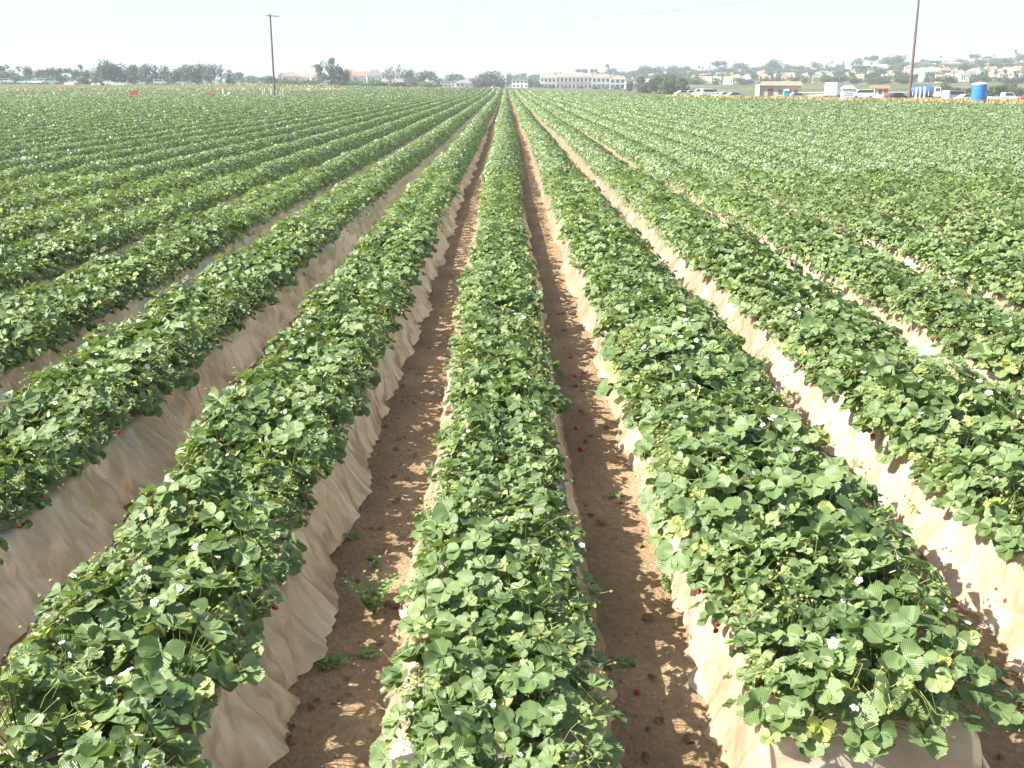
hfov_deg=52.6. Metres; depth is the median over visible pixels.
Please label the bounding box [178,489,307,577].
strawberry plant
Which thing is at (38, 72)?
eucalyptus tree
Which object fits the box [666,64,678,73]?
tree
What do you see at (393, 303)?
strawberry plant
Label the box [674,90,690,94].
parked car
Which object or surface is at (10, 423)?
strawberry plant
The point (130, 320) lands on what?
strawberry plant
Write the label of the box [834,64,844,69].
tree
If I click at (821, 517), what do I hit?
strawberry plant
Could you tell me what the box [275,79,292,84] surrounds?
shrub
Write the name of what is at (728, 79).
house
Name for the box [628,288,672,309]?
strawberry plant
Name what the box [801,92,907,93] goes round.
guard rail
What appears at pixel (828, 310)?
strawberry plant
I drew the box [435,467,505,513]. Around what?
strawberry plant
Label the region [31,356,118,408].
strawberry plant
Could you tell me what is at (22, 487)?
strawberry plant
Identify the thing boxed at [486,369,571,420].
strawberry plant
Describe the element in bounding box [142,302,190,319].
strawberry plant
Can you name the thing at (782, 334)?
strawberry plant
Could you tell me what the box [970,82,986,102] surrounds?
water tank
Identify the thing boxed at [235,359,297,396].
strawberry plant
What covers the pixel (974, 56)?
umbrella pine
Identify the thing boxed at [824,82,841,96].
box trailer
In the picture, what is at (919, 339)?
plastic sheet
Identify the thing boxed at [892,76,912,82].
tree
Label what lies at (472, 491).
strawberry plant
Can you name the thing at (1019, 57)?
tree
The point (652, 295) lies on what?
strawberry plant
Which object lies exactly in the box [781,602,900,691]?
strawberry plant
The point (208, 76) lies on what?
eucalyptus tree
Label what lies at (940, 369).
strawberry plant
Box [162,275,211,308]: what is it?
strawberry plant
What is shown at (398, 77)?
flat roofed house
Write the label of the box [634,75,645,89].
eucalyptus tree
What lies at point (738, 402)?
strawberry plant
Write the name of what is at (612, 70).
tree
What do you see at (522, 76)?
tree
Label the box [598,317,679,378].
strawberry plant
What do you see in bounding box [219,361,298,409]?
strawberry plant
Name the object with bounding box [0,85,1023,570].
strawberry crop
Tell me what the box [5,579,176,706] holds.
strawberry plant
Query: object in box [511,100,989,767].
plastic sheet
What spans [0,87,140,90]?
straw weeds
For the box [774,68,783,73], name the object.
tree
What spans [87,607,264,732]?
strawberry plant
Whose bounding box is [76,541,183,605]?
strawberry plant
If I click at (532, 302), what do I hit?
strawberry plant
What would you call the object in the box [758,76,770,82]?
conifer
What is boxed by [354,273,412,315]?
strawberry plant
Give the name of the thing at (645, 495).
strawberry plant
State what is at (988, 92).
shrub
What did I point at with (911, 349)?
strawberry plant
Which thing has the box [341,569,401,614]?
weed
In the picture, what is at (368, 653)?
weed
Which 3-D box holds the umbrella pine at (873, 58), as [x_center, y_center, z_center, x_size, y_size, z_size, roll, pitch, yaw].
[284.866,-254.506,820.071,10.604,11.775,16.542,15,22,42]
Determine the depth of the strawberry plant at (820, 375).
7.62 m
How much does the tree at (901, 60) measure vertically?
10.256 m
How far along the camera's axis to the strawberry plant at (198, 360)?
8.18 m
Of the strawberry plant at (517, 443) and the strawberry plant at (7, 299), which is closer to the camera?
the strawberry plant at (517, 443)
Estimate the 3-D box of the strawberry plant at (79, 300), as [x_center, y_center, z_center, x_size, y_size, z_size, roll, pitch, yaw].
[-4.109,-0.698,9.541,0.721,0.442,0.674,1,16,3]
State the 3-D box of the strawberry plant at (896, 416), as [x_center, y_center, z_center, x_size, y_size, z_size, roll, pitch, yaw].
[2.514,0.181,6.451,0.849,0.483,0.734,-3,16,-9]
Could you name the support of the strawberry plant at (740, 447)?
on the plastic sheet at (733, 736)
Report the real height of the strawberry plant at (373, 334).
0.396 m
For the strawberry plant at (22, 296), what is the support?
on the plastic sheet at (10, 379)
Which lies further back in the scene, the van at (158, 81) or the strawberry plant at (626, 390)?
the van at (158, 81)
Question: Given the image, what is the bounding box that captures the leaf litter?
[150,208,1002,767]
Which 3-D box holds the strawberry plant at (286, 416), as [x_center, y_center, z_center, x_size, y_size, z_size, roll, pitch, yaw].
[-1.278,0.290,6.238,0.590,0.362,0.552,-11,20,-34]
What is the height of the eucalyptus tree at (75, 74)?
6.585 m
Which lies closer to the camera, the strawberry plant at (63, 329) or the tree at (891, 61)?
the strawberry plant at (63, 329)
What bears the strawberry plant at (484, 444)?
on the plastic sheet at (563, 486)
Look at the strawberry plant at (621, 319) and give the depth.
8.55 m
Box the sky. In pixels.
[0,0,1023,81]
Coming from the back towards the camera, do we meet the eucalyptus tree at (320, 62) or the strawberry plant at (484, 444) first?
the eucalyptus tree at (320, 62)
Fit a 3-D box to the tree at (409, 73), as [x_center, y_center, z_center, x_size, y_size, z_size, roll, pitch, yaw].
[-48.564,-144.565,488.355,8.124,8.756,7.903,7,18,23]
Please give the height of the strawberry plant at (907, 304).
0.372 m
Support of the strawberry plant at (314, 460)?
on the plastic sheet at (250, 725)
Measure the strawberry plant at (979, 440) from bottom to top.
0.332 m
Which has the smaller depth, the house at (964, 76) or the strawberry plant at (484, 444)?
the strawberry plant at (484, 444)
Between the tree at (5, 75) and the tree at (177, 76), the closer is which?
the tree at (5, 75)
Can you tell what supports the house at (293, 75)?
on the ground at (660, 645)
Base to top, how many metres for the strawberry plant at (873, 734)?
0.393 m
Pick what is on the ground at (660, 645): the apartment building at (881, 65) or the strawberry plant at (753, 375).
the apartment building at (881, 65)
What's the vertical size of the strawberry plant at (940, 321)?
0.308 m
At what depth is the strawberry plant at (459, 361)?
7.77 m
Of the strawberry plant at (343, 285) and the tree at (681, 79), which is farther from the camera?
the tree at (681, 79)
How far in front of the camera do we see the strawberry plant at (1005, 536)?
4.83 m
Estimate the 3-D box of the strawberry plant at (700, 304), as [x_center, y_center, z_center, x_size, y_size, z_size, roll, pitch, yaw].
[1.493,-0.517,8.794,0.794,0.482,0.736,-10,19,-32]
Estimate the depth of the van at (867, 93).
216.22 m
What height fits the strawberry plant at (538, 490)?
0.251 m
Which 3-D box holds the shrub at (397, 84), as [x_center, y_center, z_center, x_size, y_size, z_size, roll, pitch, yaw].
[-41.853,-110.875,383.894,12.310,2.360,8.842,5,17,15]
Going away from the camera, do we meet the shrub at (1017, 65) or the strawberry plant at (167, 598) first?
the strawberry plant at (167, 598)
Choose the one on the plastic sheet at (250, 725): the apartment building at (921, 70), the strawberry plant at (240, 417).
the strawberry plant at (240, 417)
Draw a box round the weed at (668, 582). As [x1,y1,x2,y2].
[654,569,677,594]
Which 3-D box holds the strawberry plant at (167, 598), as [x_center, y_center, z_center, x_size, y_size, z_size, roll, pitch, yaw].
[-1.248,0.918,4.026,0.647,0.396,0.605,9,19,29]
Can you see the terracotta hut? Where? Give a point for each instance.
(771, 88)
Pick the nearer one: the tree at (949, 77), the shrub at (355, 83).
the shrub at (355, 83)
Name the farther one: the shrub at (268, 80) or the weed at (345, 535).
the shrub at (268, 80)
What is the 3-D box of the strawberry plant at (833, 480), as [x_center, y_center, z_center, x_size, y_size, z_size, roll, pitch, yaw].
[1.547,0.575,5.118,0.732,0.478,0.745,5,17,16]
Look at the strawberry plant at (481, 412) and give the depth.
6.39 m
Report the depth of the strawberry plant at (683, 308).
8.97 m
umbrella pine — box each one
[0,64,9,73]
[56,67,71,77]
[575,69,586,72]
[586,69,597,74]
[710,61,727,71]
[740,69,752,73]
[857,65,878,72]
[864,55,878,64]
[969,53,981,58]
[973,61,990,63]
[1000,59,1017,62]
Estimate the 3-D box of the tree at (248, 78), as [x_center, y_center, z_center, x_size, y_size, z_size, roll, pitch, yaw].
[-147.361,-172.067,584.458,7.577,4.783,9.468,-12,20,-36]
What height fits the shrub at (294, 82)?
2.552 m
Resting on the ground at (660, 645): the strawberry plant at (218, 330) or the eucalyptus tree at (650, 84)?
the eucalyptus tree at (650, 84)
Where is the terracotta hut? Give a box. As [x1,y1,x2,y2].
[755,81,801,96]
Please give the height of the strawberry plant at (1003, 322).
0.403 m
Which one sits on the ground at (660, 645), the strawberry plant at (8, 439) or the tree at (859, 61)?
the tree at (859, 61)
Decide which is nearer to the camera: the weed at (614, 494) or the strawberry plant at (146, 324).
the weed at (614, 494)
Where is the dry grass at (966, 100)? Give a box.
[710,95,1023,103]
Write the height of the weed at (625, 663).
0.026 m
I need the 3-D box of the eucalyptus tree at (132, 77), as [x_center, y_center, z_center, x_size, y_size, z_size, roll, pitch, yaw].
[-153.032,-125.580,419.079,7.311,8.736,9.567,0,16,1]
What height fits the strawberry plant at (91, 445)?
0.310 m
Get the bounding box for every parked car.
[17,80,28,83]
[65,80,78,83]
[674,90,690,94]
[724,92,743,96]
[789,93,804,96]
[885,93,907,97]
[953,94,970,99]
[986,94,999,97]
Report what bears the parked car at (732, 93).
on the ground at (660, 645)
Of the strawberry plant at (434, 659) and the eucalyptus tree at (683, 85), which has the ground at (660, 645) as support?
the eucalyptus tree at (683, 85)
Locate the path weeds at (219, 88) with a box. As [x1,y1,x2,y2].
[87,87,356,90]
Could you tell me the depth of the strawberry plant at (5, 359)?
7.98 m
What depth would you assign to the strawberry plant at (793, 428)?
5.77 m
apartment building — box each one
[540,68,624,88]
[869,64,888,71]
[915,68,944,76]
[938,62,961,67]
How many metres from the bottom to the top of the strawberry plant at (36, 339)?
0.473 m
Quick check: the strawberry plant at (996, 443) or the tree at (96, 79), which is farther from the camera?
the tree at (96, 79)
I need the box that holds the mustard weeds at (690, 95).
[661,94,743,97]
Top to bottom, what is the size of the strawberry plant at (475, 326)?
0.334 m
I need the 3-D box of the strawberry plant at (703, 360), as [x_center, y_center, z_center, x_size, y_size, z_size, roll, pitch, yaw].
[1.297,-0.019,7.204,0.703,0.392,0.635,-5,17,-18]
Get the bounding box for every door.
[768,89,772,96]
[883,89,887,97]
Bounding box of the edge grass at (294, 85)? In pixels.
[172,83,438,87]
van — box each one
[0,78,14,83]
[44,78,59,83]
[153,79,167,84]
[691,88,711,94]
[700,89,718,94]
[854,89,874,97]
[941,90,965,98]
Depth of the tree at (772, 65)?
820.85 m
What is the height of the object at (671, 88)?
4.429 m
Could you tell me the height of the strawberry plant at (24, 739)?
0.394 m
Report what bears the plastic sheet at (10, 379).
on the ground at (660, 645)
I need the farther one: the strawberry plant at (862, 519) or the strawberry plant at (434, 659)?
the strawberry plant at (862, 519)
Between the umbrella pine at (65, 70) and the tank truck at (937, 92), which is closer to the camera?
the tank truck at (937, 92)
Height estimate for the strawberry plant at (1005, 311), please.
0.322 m
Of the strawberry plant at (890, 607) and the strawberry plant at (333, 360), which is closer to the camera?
the strawberry plant at (890, 607)
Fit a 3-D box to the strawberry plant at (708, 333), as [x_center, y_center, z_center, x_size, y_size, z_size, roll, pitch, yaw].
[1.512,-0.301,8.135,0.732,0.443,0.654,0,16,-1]
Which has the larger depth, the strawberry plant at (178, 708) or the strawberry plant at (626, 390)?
the strawberry plant at (626, 390)
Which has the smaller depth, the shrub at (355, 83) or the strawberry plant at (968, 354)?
the strawberry plant at (968, 354)
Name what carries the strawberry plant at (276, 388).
on the plastic sheet at (250, 725)
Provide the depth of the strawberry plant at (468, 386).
6.96 m
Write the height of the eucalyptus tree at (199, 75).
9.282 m
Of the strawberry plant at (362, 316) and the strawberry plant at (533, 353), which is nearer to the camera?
the strawberry plant at (533, 353)
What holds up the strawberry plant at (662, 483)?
on the plastic sheet at (733, 736)
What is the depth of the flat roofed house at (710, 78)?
546.19 m
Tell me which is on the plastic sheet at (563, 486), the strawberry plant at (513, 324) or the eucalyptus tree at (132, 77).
the strawberry plant at (513, 324)
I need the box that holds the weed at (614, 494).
[608,492,624,497]
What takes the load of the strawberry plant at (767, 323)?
on the plastic sheet at (975, 570)
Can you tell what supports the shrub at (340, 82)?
on the ground at (660, 645)
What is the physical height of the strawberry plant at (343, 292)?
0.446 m
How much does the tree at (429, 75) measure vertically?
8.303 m
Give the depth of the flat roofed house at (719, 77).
534.43 m
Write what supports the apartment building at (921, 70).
on the ground at (660, 645)
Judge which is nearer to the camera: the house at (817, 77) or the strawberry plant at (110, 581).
the strawberry plant at (110, 581)
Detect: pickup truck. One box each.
[27,79,43,83]
[987,92,1020,99]
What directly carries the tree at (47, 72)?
on the ground at (660, 645)
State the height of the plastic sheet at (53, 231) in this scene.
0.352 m
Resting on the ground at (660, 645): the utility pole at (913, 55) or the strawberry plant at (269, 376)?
the utility pole at (913, 55)
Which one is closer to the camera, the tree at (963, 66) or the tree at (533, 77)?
the tree at (963, 66)
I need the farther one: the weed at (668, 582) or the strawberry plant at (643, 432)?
the strawberry plant at (643, 432)
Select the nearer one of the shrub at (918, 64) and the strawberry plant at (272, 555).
the strawberry plant at (272, 555)
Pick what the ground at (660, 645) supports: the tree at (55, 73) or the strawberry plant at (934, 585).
the tree at (55, 73)
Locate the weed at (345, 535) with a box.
[343,529,360,539]
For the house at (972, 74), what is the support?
on the ground at (660, 645)
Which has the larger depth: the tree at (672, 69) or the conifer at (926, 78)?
the tree at (672, 69)
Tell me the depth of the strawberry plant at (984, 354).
7.80 m
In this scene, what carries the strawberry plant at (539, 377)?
on the plastic sheet at (563, 486)
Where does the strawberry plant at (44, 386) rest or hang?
on the plastic sheet at (70, 528)
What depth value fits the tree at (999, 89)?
240.22 m
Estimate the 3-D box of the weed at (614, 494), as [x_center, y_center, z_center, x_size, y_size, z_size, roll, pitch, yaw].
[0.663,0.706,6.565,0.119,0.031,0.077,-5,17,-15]
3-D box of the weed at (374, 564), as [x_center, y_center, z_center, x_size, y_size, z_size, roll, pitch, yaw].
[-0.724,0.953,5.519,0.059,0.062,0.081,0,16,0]
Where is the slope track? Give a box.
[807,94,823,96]
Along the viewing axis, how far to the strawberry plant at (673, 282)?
10.03 m
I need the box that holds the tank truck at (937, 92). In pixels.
[911,86,942,97]
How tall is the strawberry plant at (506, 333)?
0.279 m
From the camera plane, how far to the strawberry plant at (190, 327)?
8.41 m
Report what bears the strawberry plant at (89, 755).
on the plastic sheet at (250, 725)
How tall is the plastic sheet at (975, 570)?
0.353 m
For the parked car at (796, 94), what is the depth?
197.00 m
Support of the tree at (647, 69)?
on the ground at (660, 645)
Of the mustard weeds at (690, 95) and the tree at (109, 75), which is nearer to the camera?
the mustard weeds at (690, 95)
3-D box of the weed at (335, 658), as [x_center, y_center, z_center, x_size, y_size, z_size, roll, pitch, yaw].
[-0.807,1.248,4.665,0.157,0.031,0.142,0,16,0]
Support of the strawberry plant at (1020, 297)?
on the plastic sheet at (908, 261)
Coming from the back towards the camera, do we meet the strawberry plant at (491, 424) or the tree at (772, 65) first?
the tree at (772, 65)
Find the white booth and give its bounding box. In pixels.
[840,86,855,99]
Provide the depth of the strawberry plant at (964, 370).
7.05 m
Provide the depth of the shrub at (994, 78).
454.47 m
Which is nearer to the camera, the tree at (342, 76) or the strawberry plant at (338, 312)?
the strawberry plant at (338, 312)
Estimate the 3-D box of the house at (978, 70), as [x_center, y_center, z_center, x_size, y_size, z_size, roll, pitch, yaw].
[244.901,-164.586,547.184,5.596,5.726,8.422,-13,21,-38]
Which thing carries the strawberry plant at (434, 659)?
on the plastic sheet at (563, 486)
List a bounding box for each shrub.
[32,75,61,83]
[67,77,88,83]
[249,76,266,82]
[261,75,282,84]
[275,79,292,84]
[289,80,306,85]
[297,80,325,85]
[325,76,347,86]
[348,80,374,85]
[366,80,388,85]
[388,82,415,86]
[405,76,425,86]
[418,82,441,87]
[473,78,502,87]
[531,80,540,87]
[683,77,702,82]
[798,77,814,83]
[864,77,877,81]
[915,63,930,67]
[929,76,948,82]
[945,87,960,90]
[961,87,996,93]
[992,76,1000,80]
[1003,62,1023,66]
[1006,88,1023,95]
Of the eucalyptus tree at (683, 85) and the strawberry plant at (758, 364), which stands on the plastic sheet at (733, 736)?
the strawberry plant at (758, 364)
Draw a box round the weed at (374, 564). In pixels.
[371,555,380,568]
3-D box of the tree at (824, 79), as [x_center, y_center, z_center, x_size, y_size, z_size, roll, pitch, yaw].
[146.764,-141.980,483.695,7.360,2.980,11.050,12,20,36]
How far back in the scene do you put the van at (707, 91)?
234.22 m
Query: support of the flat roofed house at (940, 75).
on the ground at (660, 645)
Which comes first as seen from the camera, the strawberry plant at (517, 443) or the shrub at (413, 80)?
the strawberry plant at (517, 443)
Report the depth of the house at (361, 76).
544.18 m
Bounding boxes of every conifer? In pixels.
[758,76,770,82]
[874,78,883,83]
[921,75,930,81]
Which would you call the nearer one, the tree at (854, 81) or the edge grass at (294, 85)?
the edge grass at (294, 85)
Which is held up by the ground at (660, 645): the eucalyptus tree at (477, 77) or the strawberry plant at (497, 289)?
the eucalyptus tree at (477, 77)
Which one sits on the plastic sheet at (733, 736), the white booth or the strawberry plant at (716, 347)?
the strawberry plant at (716, 347)
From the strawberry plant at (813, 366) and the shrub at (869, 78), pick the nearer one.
the strawberry plant at (813, 366)
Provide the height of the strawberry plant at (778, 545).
0.387 m
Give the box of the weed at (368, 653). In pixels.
[356,646,379,658]
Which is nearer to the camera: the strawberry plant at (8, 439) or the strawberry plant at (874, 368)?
the strawberry plant at (8, 439)
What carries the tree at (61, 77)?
on the ground at (660, 645)
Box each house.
[281,70,300,80]
[296,72,312,83]
[310,73,325,83]
[344,68,357,81]
[354,69,368,84]
[366,68,381,85]
[381,74,395,85]
[395,74,404,82]
[440,81,454,87]
[455,79,473,87]
[512,80,527,87]
[705,76,712,82]
[713,76,722,82]
[723,75,734,83]
[742,73,752,80]
[758,74,767,80]
[781,73,788,80]
[812,75,820,82]
[855,74,864,79]
[918,74,925,81]
[934,74,946,82]
[959,71,970,81]
[967,67,984,73]
[969,72,975,77]
[988,72,996,77]
[997,73,1012,81]
[1007,70,1023,76]
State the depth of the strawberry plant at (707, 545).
4.66 m
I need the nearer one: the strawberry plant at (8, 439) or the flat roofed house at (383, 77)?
the strawberry plant at (8, 439)
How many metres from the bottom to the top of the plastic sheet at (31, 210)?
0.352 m
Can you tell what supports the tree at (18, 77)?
on the ground at (660, 645)
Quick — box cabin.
[870,85,889,97]
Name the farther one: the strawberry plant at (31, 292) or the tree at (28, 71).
the tree at (28, 71)
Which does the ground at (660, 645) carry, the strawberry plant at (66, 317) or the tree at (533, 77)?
the tree at (533, 77)
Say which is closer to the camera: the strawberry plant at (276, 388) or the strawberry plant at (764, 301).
the strawberry plant at (276, 388)
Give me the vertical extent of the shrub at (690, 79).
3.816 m
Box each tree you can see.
[0,73,10,83]
[1,69,17,83]
[11,74,28,83]
[19,65,33,83]
[26,74,39,83]
[33,68,43,77]
[39,67,53,83]
[49,67,61,83]
[54,75,71,80]
[69,68,83,82]
[81,69,91,83]
[85,76,103,83]
[88,67,101,80]
[96,58,121,82]
[109,62,128,84]
[124,64,140,84]
[136,63,151,84]
[146,64,162,84]
[158,64,176,84]
[171,66,185,81]
[178,63,198,82]
[191,62,207,83]
[200,63,220,84]
[212,64,229,82]
[223,70,235,84]
[232,71,245,83]
[245,75,254,82]
[311,61,328,84]
[314,57,343,86]
[334,64,344,85]
[340,68,352,86]
[381,66,393,85]
[388,64,405,81]
[401,68,414,83]
[415,69,438,83]
[444,73,465,81]
[470,73,485,87]
[480,70,506,87]
[502,73,512,84]
[511,75,519,79]
[516,72,526,79]
[524,78,532,87]
[525,74,539,81]
[605,67,618,75]
[613,70,626,78]
[624,70,638,79]
[624,78,635,90]
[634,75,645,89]
[635,73,649,78]
[636,65,651,74]
[636,83,651,92]
[641,79,661,93]
[649,65,665,75]
[651,74,674,93]
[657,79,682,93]
[663,76,688,92]
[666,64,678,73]
[677,82,689,90]
[690,78,701,84]
[708,69,716,74]
[712,77,721,84]
[715,66,728,72]
[732,62,749,69]
[733,78,748,83]
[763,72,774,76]
[765,58,783,71]
[771,76,783,80]
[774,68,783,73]
[781,63,795,69]
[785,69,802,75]
[808,61,821,68]
[818,77,831,82]
[830,76,847,81]
[833,69,846,75]
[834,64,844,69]
[848,79,858,83]
[853,58,864,64]
[872,68,886,74]
[878,53,907,64]
[882,78,889,82]
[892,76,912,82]
[896,62,906,68]
[897,56,905,67]
[897,78,908,83]
[922,71,936,78]
[939,83,952,90]
[940,64,956,66]
[942,74,958,82]
[953,59,970,63]
[954,64,969,69]
[968,78,978,82]
[979,75,992,81]
[988,63,997,66]
[989,84,1007,96]
[998,75,1009,81]
[1001,77,1020,83]
[1003,82,1017,91]
[1014,53,1023,61]
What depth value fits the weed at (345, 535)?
5.90 m
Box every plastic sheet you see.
[0,100,489,665]
[0,101,499,767]
[0,102,475,412]
[0,128,334,225]
[1,138,375,293]
[5,152,298,246]
[380,172,622,767]
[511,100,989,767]
[521,100,1023,680]
[540,105,1023,436]
[588,120,1023,311]
[668,136,1023,269]
[716,138,1013,228]
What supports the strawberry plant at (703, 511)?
on the plastic sheet at (733, 736)
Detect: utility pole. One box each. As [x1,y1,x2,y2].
[267,14,278,94]
[908,0,919,98]
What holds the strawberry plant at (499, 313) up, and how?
on the plastic sheet at (563, 486)
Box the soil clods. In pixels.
[65,210,998,767]
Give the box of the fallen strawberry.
[634,689,641,694]
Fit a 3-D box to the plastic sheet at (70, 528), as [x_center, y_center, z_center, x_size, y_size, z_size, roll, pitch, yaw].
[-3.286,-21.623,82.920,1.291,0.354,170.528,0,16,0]
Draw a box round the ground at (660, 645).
[0,63,1023,767]
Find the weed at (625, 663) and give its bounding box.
[614,653,636,667]
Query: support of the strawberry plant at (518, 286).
on the plastic sheet at (563, 486)
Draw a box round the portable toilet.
[783,88,789,95]
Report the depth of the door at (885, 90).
226.18 m
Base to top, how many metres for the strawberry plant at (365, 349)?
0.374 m
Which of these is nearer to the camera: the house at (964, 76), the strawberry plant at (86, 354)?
the strawberry plant at (86, 354)
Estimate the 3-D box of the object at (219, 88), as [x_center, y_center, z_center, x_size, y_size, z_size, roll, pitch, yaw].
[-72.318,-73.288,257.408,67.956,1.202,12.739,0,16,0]
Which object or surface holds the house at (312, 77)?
on the ground at (660, 645)
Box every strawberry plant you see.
[0,292,35,311]
[0,300,68,364]
[0,336,34,367]
[0,346,15,369]
[0,362,3,388]
[0,390,64,440]
[0,403,51,456]
[0,428,28,467]
[0,431,85,506]
[0,458,50,515]
[0,484,32,528]
[0,633,123,734]
[0,650,116,767]
[0,745,51,767]
[3,300,75,347]
[5,421,105,478]
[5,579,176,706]
[8,293,38,310]
[8,380,82,427]
[10,282,57,304]
[10,740,170,767]
[13,361,97,414]
[17,298,84,345]
[19,281,71,303]
[19,557,171,661]
[26,404,112,457]
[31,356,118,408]
[35,280,78,297]
[36,296,94,331]
[42,390,131,448]
[48,285,104,328]
[55,659,218,767]
[58,345,115,393]
[58,703,211,767]
[59,287,114,317]
[60,371,153,430]
[62,276,129,312]
[68,337,140,369]
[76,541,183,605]
[77,321,160,368]
[80,363,166,416]
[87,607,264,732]
[91,351,176,402]
[100,334,194,395]
[100,512,207,567]
[112,312,175,346]
[113,473,247,554]
[114,320,161,340]
[120,571,270,676]
[130,309,184,330]
[131,330,206,386]
[140,284,216,321]
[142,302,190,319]
[143,309,227,357]
[148,529,289,640]
[152,335,203,369]
[152,464,238,528]
[159,293,200,312]
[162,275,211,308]
[164,448,257,498]
[174,311,228,345]
[174,425,262,490]
[175,399,290,467]
[175,523,288,599]
[178,304,233,342]
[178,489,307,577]
[183,300,245,333]
[185,288,255,325]
[185,385,299,447]
[191,280,226,292]
[204,281,265,318]
[206,273,267,315]
[213,376,291,427]
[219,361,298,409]
[225,480,310,536]
[231,458,317,514]
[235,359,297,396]
[239,431,337,510]
[241,419,345,480]
[248,351,309,395]
[258,400,348,457]
[262,327,333,368]
[262,342,316,369]
[267,385,354,438]
[280,322,327,356]
[282,368,368,426]
[285,313,342,344]
[289,364,370,416]
[292,310,343,340]
[297,284,367,322]
[300,303,349,327]
[300,341,379,389]
[302,353,372,401]
[309,275,361,304]
[310,293,352,312]
[313,336,383,381]
[321,312,394,355]
[330,280,362,295]
[333,336,379,368]
[335,311,391,343]
[338,301,402,332]
[340,288,407,324]
[342,305,397,342]
[350,281,413,318]
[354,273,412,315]
[369,669,529,767]
[379,627,532,744]
[386,747,491,767]
[393,547,530,651]
[396,591,515,686]
[398,527,532,606]
[411,498,519,580]
[414,485,521,544]
[425,425,515,483]
[432,410,508,466]
[434,450,508,498]
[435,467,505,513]
[441,395,511,447]
[443,329,506,372]
[443,366,519,418]
[447,365,520,405]
[448,315,507,344]
[448,340,511,377]
[449,357,507,382]
[451,326,499,358]
[452,285,508,322]
[453,300,515,337]
[454,394,506,428]
[457,299,501,331]
[457,311,512,336]
[458,283,502,310]
[458,642,627,767]
[466,578,613,673]
[468,546,612,640]
[473,513,598,597]
[475,624,615,735]
[478,353,554,394]
[479,489,586,565]
[480,341,564,385]
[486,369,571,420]
[489,465,567,515]
[490,279,545,312]
[490,288,545,325]
[492,424,567,473]
[493,329,543,359]
[493,720,609,767]
[494,446,572,490]
[496,284,543,312]
[496,313,556,351]
[497,401,555,439]
[499,371,556,410]
[499,416,558,459]
[500,326,541,349]
[501,340,550,377]
[502,304,538,323]
[503,483,572,539]
[504,312,543,336]
[531,748,598,767]
[587,274,645,306]
[591,292,660,346]
[594,286,633,312]
[595,333,692,398]
[598,287,647,317]
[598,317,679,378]
[599,297,645,336]
[601,311,652,358]
[608,328,649,355]
[609,337,665,389]
[613,346,705,415]
[621,364,703,423]
[623,277,660,288]
[623,291,684,319]
[623,381,705,438]
[627,312,706,349]
[628,288,658,303]
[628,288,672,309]
[632,330,731,388]
[633,412,747,486]
[633,439,770,545]
[634,307,686,332]
[634,312,703,335]
[634,400,740,460]
[637,435,757,513]
[640,277,692,297]
[640,396,701,437]
[643,328,722,363]
[644,282,700,301]
[647,351,742,403]
[649,463,787,574]
[652,295,727,327]
[656,298,732,336]
[657,368,736,407]
[658,296,713,327]
[672,390,752,427]
[677,315,746,354]
[678,387,737,415]
[678,515,778,593]
[680,313,742,355]
[683,322,754,360]
[688,539,792,611]
[693,438,835,527]
[694,413,761,461]
[696,404,780,461]
[696,566,812,658]
[699,359,779,400]
[705,354,773,389]
[706,347,747,382]
[706,380,790,428]
[708,461,842,554]
[709,384,763,413]
[713,445,786,492]
[722,594,836,693]
[722,639,899,757]
[726,403,808,458]
[727,406,845,469]
[732,496,859,590]
[735,447,861,500]
[737,280,789,314]
[737,523,886,632]
[745,290,809,329]
[746,286,793,320]
[754,440,822,473]
[758,298,808,337]
[765,305,826,349]
[768,446,898,536]
[771,571,867,636]
[773,273,843,306]
[775,313,827,347]
[776,616,989,762]
[781,310,856,363]
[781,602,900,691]
[782,280,842,303]
[787,488,926,580]
[789,321,877,373]
[800,337,863,375]
[800,521,923,605]
[802,291,844,320]
[804,345,875,389]
[806,294,871,320]
[815,297,881,344]
[816,349,911,409]
[816,543,962,639]
[822,352,928,412]
[827,308,889,350]
[835,583,974,653]
[836,310,905,353]
[841,377,928,432]
[851,375,975,463]
[854,329,908,351]
[860,337,919,367]
[867,598,1023,731]
[876,406,985,464]
[879,282,926,314]
[889,350,935,373]
[889,350,995,403]
[890,285,948,318]
[897,295,961,324]
[900,354,953,389]
[906,295,981,338]
[907,438,1019,501]
[908,426,1003,469]
[920,376,980,412]
[922,273,986,303]
[929,377,1023,444]
[930,310,995,355]
[930,446,1023,514]
[931,310,974,338]
[936,381,1023,452]
[942,310,1023,361]
[946,289,985,310]
[947,294,995,315]
[952,470,1023,560]
[956,297,1016,319]
[964,326,1023,363]
[966,410,1023,451]
[971,325,1023,378]
[981,305,1020,320]
[985,424,1023,465]
[989,312,1023,334]
[989,512,1023,548]
[1000,352,1023,389]
[1001,274,1023,314]
[1011,320,1023,330]
[1018,293,1023,300]
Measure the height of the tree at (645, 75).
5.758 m
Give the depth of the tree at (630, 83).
412.89 m
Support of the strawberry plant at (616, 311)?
on the plastic sheet at (733, 736)
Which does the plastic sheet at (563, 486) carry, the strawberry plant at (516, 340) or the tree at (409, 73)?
the strawberry plant at (516, 340)
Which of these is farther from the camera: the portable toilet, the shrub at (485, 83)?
the shrub at (485, 83)
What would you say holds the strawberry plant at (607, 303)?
on the plastic sheet at (733, 736)
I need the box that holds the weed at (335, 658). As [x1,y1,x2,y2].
[316,651,348,668]
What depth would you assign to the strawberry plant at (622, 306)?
9.09 m

